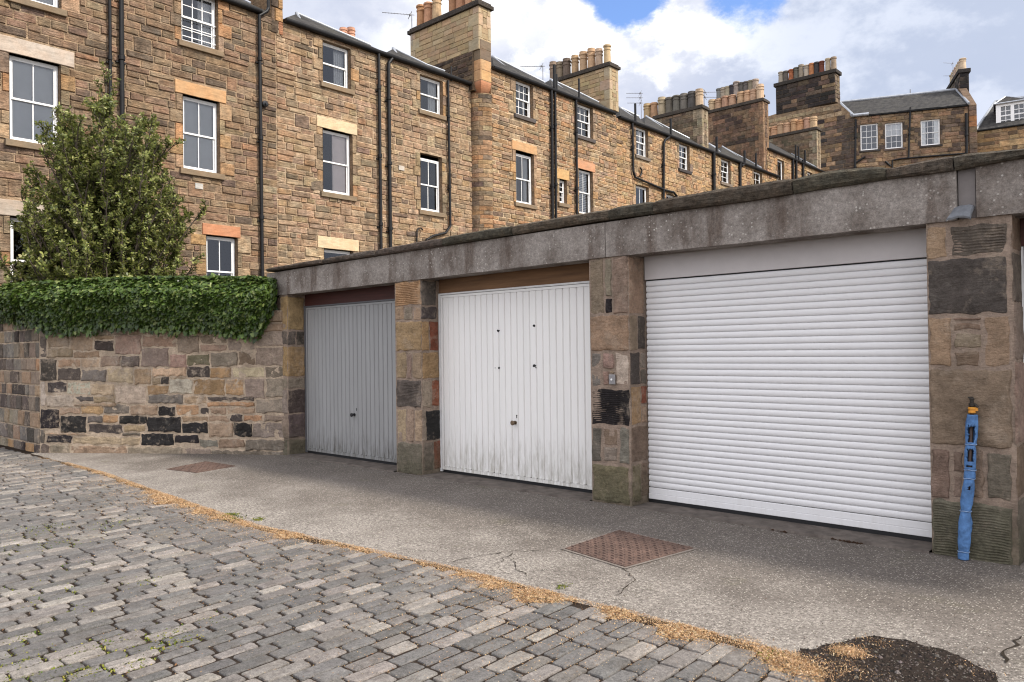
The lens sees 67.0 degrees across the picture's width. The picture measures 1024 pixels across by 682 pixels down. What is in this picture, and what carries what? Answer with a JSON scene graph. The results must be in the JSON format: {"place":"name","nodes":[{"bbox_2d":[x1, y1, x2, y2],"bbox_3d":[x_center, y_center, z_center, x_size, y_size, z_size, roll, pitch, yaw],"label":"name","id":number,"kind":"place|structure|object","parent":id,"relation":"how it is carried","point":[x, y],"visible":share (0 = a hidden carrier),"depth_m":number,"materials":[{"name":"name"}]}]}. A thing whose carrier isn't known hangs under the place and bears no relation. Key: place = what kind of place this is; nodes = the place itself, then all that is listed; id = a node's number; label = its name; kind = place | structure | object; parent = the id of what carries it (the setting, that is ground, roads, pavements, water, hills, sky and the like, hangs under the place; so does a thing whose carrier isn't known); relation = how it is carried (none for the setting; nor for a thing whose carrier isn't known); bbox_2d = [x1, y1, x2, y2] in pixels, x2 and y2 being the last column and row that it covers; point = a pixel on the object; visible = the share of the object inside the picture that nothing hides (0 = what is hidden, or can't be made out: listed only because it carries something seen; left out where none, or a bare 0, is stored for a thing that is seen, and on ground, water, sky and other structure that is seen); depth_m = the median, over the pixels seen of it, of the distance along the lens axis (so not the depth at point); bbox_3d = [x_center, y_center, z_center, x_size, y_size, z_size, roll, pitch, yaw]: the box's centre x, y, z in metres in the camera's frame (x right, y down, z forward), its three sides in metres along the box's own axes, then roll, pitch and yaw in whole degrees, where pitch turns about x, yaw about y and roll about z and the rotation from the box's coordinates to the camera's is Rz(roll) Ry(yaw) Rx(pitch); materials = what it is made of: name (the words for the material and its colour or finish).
{"place":"outdoors","nodes":[
{"label":"outdoors","id":0,"kind":"place"},
{"bbox_2d":[0,445,958,681],"bbox_3d":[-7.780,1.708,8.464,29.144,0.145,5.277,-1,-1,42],"label":"cobbled road","id":1,"kind":"structure","parent":0,"point":[107,562],"depth_m":4.37,"materials":[{"name":"stone"}]},
{"bbox_2d":[0,512,784,681],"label":"joint moss","id":2,"kind":"object","parent":1,"relation":"on","point":[175,642],"visible":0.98,"depth_m":4.01,"materials":[{"name":"green plant"}]},
{"bbox_2d":[0,457,1005,681],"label":"litter","id":3,"kind":"object","parent":1,"relation":"on","point":[810,668],"visible":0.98,"depth_m":4.43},
{"bbox_2d":[2,467,1023,681],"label":"debris","id":4,"kind":"object","parent":1,"relation":"on","point":[526,569],"visible":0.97,"depth_m":4.68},
{"bbox_2d":[31,452,1023,681],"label":"pavement","id":5,"kind":"structure","parent":0,"point":[885,582],"depth_m":5.24,"materials":[{"name":"concrete"}]},
{"bbox_2d":[166,461,234,472],"bbox_3d":[-3.884,1.587,9.663,0.677,0.059,0.594,-1,-1,34],"label":"manhole cover","id":6,"kind":"object","parent":5,"relation":"on","point":[204,466],"visible":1,"depth_m":9.61,"materials":[{"name":"metal"}]},
{"bbox_2d":[561,529,697,567],"bbox_3d":[0.795,1.478,5.480,0.708,0.067,0.761,0,-1,-40],"label":"manhole cover","id":7,"kind":"object","parent":5,"relation":"on","point":[622,548],"visible":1,"depth_m":5.43,"materials":[{"name":"metal"}]},
{"bbox_2d":[771,529,862,543],"bbox_3d":[2.137,1.431,5.780,0.956,0.017,0.089,-1,-1,42],"label":"moss","id":8,"kind":"object","parent":5,"relation":"on","point":[848,541],"visible":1,"depth_m":5.53,"materials":[{"name":"plant"}]},
{"bbox_2d":[797,633,998,681],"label":"ground patch","id":9,"kind":"object","parent":5,"relation":"on","point":[918,664],"visible":0.97,"depth_m":3.46,"materials":[{"name":"black soil"}]},
{"bbox_2d":[282,0,1023,124],"label":"sky","id":10,"kind":"structure","parent":0,"point":[666,48],"materials":[{"name":"white"}]},
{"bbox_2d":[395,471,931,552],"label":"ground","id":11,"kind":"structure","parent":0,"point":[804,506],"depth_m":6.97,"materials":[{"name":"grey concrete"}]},
{"bbox_2d":[0,61,208,283],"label":"tree","id":12,"kind":"object","parent":11,"relation":"on","point":[133,234],"visible":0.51,"depth_m":13.38,"materials":[{"name":"green plant"}]},
{"bbox_2d":[0,0,282,285],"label":"terraced house","id":13,"kind":"structure","parent":11,"relation":"on","point":[199,76],"depth_m":19.26,"materials":[{"name":"stone"}]},
{"bbox_2d":[0,199,65,281],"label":"window","id":14,"kind":"structure","parent":13,"relation":"in","point":[8,207],"depth_m":16.65,"materials":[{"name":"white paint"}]},
{"bbox_2d":[5,0,66,17],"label":"window","id":15,"kind":"structure","parent":13,"relation":"in","point":[50,6],"depth_m":17.07,"materials":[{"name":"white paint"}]},
{"bbox_2d":[0,34,73,152],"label":"window","id":16,"kind":"structure","parent":13,"relation":"in","point":[33,84],"depth_m":16.98,"materials":[{"name":"grey glass"}]},
{"bbox_2d":[174,79,225,179],"bbox_3d":[-7.953,-5.341,19.724,0.285,2.345,1.349,-1,-1,42],"label":"window","id":17,"kind":"structure","parent":13,"relation":"in","point":[199,116],"depth_m":19.79,"materials":[{"name":"white paint"}]},
{"bbox_2d":[178,0,222,57],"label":"window","id":18,"kind":"structure","parent":13,"relation":"in","point":[198,16],"depth_m":20.08,"materials":[{"name":"white paint"}]},
{"bbox_2d":[202,223,240,275],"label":"window","id":19,"kind":"structure","parent":13,"relation":"in","point":[220,250],"depth_m":20.41,"materials":[{"name":"white paint"}]},
{"bbox_2d":[0,310,284,454],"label":"garden wall","id":20,"kind":"structure","parent":11,"relation":"on","point":[106,391],"depth_m":11.10,"materials":[{"name":"beige stone"}]},
{"bbox_2d":[0,272,278,342],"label":"ivy hedge","id":21,"kind":"object","parent":20,"relation":"on","point":[237,307],"visible":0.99,"depth_m":10.80,"materials":[{"name":"green plant"}]},
{"bbox_2d":[266,250,438,471],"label":"garage","id":22,"kind":"structure","parent":11,"relation":"on","point":[339,374],"depth_m":10.06,"materials":[{"name":"stone"}]},
{"bbox_2d":[304,299,396,464],"bbox_3d":[-2.019,0.516,9.939,2.284,2.033,0.108,-1,-1,42],"label":"garage door","id":23,"kind":"structure","parent":22,"relation":"in","point":[350,356],"depth_m":9.99,"materials":[{"name":"grey paint"}]},
{"bbox_2d":[275,11,472,265],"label":"terraced house","id":24,"kind":"structure","parent":11,"relation":"on","point":[374,148],"depth_m":23.49,"materials":[{"name":"stone"}]},
{"bbox_2d":[316,115,356,201],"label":"window","id":25,"kind":"structure","parent":24,"relation":"in","point":[336,173],"depth_m":23.04,"materials":[{"name":"white paint"}]},
{"bbox_2d":[320,42,354,95],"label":"window","id":26,"kind":"structure","parent":24,"relation":"in","point":[335,73],"depth_m":23.16,"materials":[{"name":"grey glass"}]},
{"bbox_2d":[317,235,358,258],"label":"window","id":27,"kind":"structure","parent":24,"relation":"in","point":[343,245],"depth_m":22.76,"materials":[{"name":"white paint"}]},
{"bbox_2d":[339,27,354,36],"bbox_3d":[-6.468,-10.301,30.320,0.600,4.070,2.400,-1,-1,42],"label":"roof stack","id":28,"kind":"object","parent":24,"relation":"on","point":[350,31],"visible":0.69,"depth_m":30.34,"materials":[{"name":"ceramic"}]},
{"bbox_2d":[418,154,445,217],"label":"window","id":29,"kind":"structure","parent":24,"relation":"in","point":[429,166],"depth_m":26.47,"materials":[{"name":"grey glass"}]},
{"bbox_2d":[418,76,446,120],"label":"window","id":30,"kind":"structure","parent":24,"relation":"in","point":[430,89],"depth_m":25.92,"materials":[{"name":"white paint"}]},
{"bbox_2d":[376,210,614,500],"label":"garage","id":31,"kind":"structure","parent":11,"relation":"on","point":[493,361],"depth_m":8.14,"materials":[{"name":"stone"}]},
{"bbox_2d":[438,281,591,492],"bbox_3d":[0.034,0.462,8.072,2.331,2.046,0.108,-1,-1,42],"label":"garage door","id":32,"kind":"structure","parent":31,"relation":"in","point":[515,363],"depth_m":8.05,"materials":[{"name":"white paint"}]},
{"bbox_2d":[407,0,620,231],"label":"terraced house","id":33,"kind":"structure","parent":11,"relation":"on","point":[541,150],"depth_m":28.60,"materials":[{"name":"stone"}]},
{"bbox_2d":[382,11,411,27],"bbox_3d":[-4.242,-11.668,28.894,1.204,1.317,0.200,-1,-1,0],"label":"aerial","id":34,"kind":"object","parent":33,"relation":"attached to","point":[410,14],"visible":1,"depth_m":28.89,"materials":[{"name":"metal"}]},
{"bbox_2d":[511,140,537,209],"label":"window","id":35,"kind":"structure","parent":33,"relation":"in","point":[523,162],"depth_m":28.55,"materials":[{"name":"white paint"}]},
{"bbox_2d":[514,81,535,123],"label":"window","id":36,"kind":"structure","parent":33,"relation":"in","point":[522,90],"depth_m":28.60,"materials":[{"name":"white paint"}]},
{"bbox_2d":[520,64,542,73],"bbox_3d":[0.890,-11.316,32.962,1.053,1.077,0.200,-1,-1,0],"label":"aerial","id":37,"kind":"object","parent":33,"relation":"attached to","point":[534,66],"visible":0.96,"depth_m":32.96,"materials":[{"name":"metal"}]},
{"bbox_2d":[557,168,569,207],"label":"window","id":38,"kind":"structure","parent":33,"relation":"in","point":[562,174],"depth_m":29.89,"materials":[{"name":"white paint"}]},
{"bbox_2d":[575,160,594,213],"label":"window","id":39,"kind":"structure","parent":33,"relation":"in","point":[584,177],"depth_m":31.18,"materials":[{"name":"white paint"}]},
{"bbox_2d":[577,104,595,143],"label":"window","id":40,"kind":"structure","parent":33,"relation":"in","point":[583,112],"depth_m":31.36,"materials":[{"name":"white paint"}]},
{"bbox_2d":[616,88,709,206],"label":"terraced house","id":41,"kind":"structure","parent":11,"relation":"on","point":[662,147],"depth_m":35.70,"materials":[{"name":"stone"}]},
{"bbox_2d":[626,90,642,118],"bbox_3d":[6.280,-11.828,39.538,0.853,1.964,0.200,-1,-1,0],"label":"aerial","id":42,"kind":"object","parent":41,"relation":"attached to","point":[639,102],"visible":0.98,"depth_m":39.54,"materials":[{"name":"metal"}]},
{"bbox_2d":[636,186,645,203],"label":"window","id":43,"kind":"structure","parent":41,"relation":"in","point":[640,192],"depth_m":34.87,"materials":[{"name":"white paint"}]},
{"bbox_2d":[635,128,650,161],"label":"window","id":44,"kind":"structure","parent":41,"relation":"in","point":[640,134],"depth_m":34.34,"materials":[{"name":"white paint"}]},
{"bbox_2d":[678,144,691,174],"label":"window","id":45,"kind":"structure","parent":41,"relation":"in","point":[682,149],"depth_m":37.10,"materials":[{"name":"white paint"}]},
{"bbox_2d":[705,84,779,190],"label":"terraced house","id":46,"kind":"structure","parent":11,"relation":"on","point":[738,145],"depth_m":43.62,"materials":[{"name":"stone"}]},
{"bbox_2d":[720,160,732,186],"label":"window","id":47,"kind":"structure","parent":46,"relation":"in","point":[724,164],"depth_m":40.24,"materials":[{"name":"white paint"}]},
{"bbox_2d":[754,172,759,183],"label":"window","id":48,"kind":"structure","parent":46,"relation":"in","point":[756,175],"depth_m":43.08,"materials":[{"name":"white paint"}]},
{"bbox_2d":[716,78,824,181],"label":"terraced house","id":49,"kind":"structure","parent":11,"relation":"on","point":[793,150],"depth_m":49.20,"materials":[{"name":"stone"}]},
{"bbox_2d":[777,160,781,179],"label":"window","id":50,"kind":"structure","parent":49,"relation":"in","point":[779,164],"depth_m":45.36,"materials":[{"name":"white paint"}]},
{"bbox_2d":[589,157,958,553],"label":"garage","id":51,"kind":"structure","parent":11,"relation":"on","point":[763,342],"depth_m":6.13,"materials":[{"name":"metal"}]},
{"bbox_2d":[768,56,977,171],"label":"corner tenement","id":52,"kind":"structure","parent":11,"relation":"on","point":[893,131],"depth_m":58.25,"materials":[{"name":"stone"}]},
{"bbox_2d":[859,123,879,152],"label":"window","id":53,"kind":"structure","parent":52,"relation":"in","point":[869,132],"depth_m":58.99,"materials":[{"name":"white paint"}]},
{"bbox_2d":[884,122,904,150],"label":"window","id":54,"kind":"structure","parent":52,"relation":"in","point":[893,131],"depth_m":57.38,"materials":[{"name":"white paint"}]},
{"bbox_2d":[920,119,942,147],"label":"window","id":55,"kind":"structure","parent":52,"relation":"in","point":[930,129],"depth_m":56.59,"materials":[{"name":"white paint"}]},
{"bbox_2d":[926,148,1023,567],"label":"garage","id":56,"kind":"structure","parent":11,"relation":"on","point":[975,277],"depth_m":4.99,"materials":[{"name":"stone"}]},
{"bbox_2d":[957,396,978,559],"bbox_3d":[2.943,0.886,4.991,0.131,1.059,0.088,-1,-1,19],"label":"standpipe","id":57,"kind":"object","parent":56,"relation":"attached to","point":[965,522],"visible":1,"depth_m":4.97,"materials":[{"name":"blue plastic"}]},
{"bbox_2d":[1021,247,1023,362],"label":"garage door","id":58,"kind":"structure","parent":56,"relation":"in","point":[1022,248],"depth_m":5.06,"materials":[{"name":"white paint"}]},
{"bbox_2d":[977,96,1023,152],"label":"dormer house","id":59,"kind":"structure","parent":11,"relation":"on","point":[1000,126],"depth_m":55.04,"materials":[{"name":"stone"}]}
]}

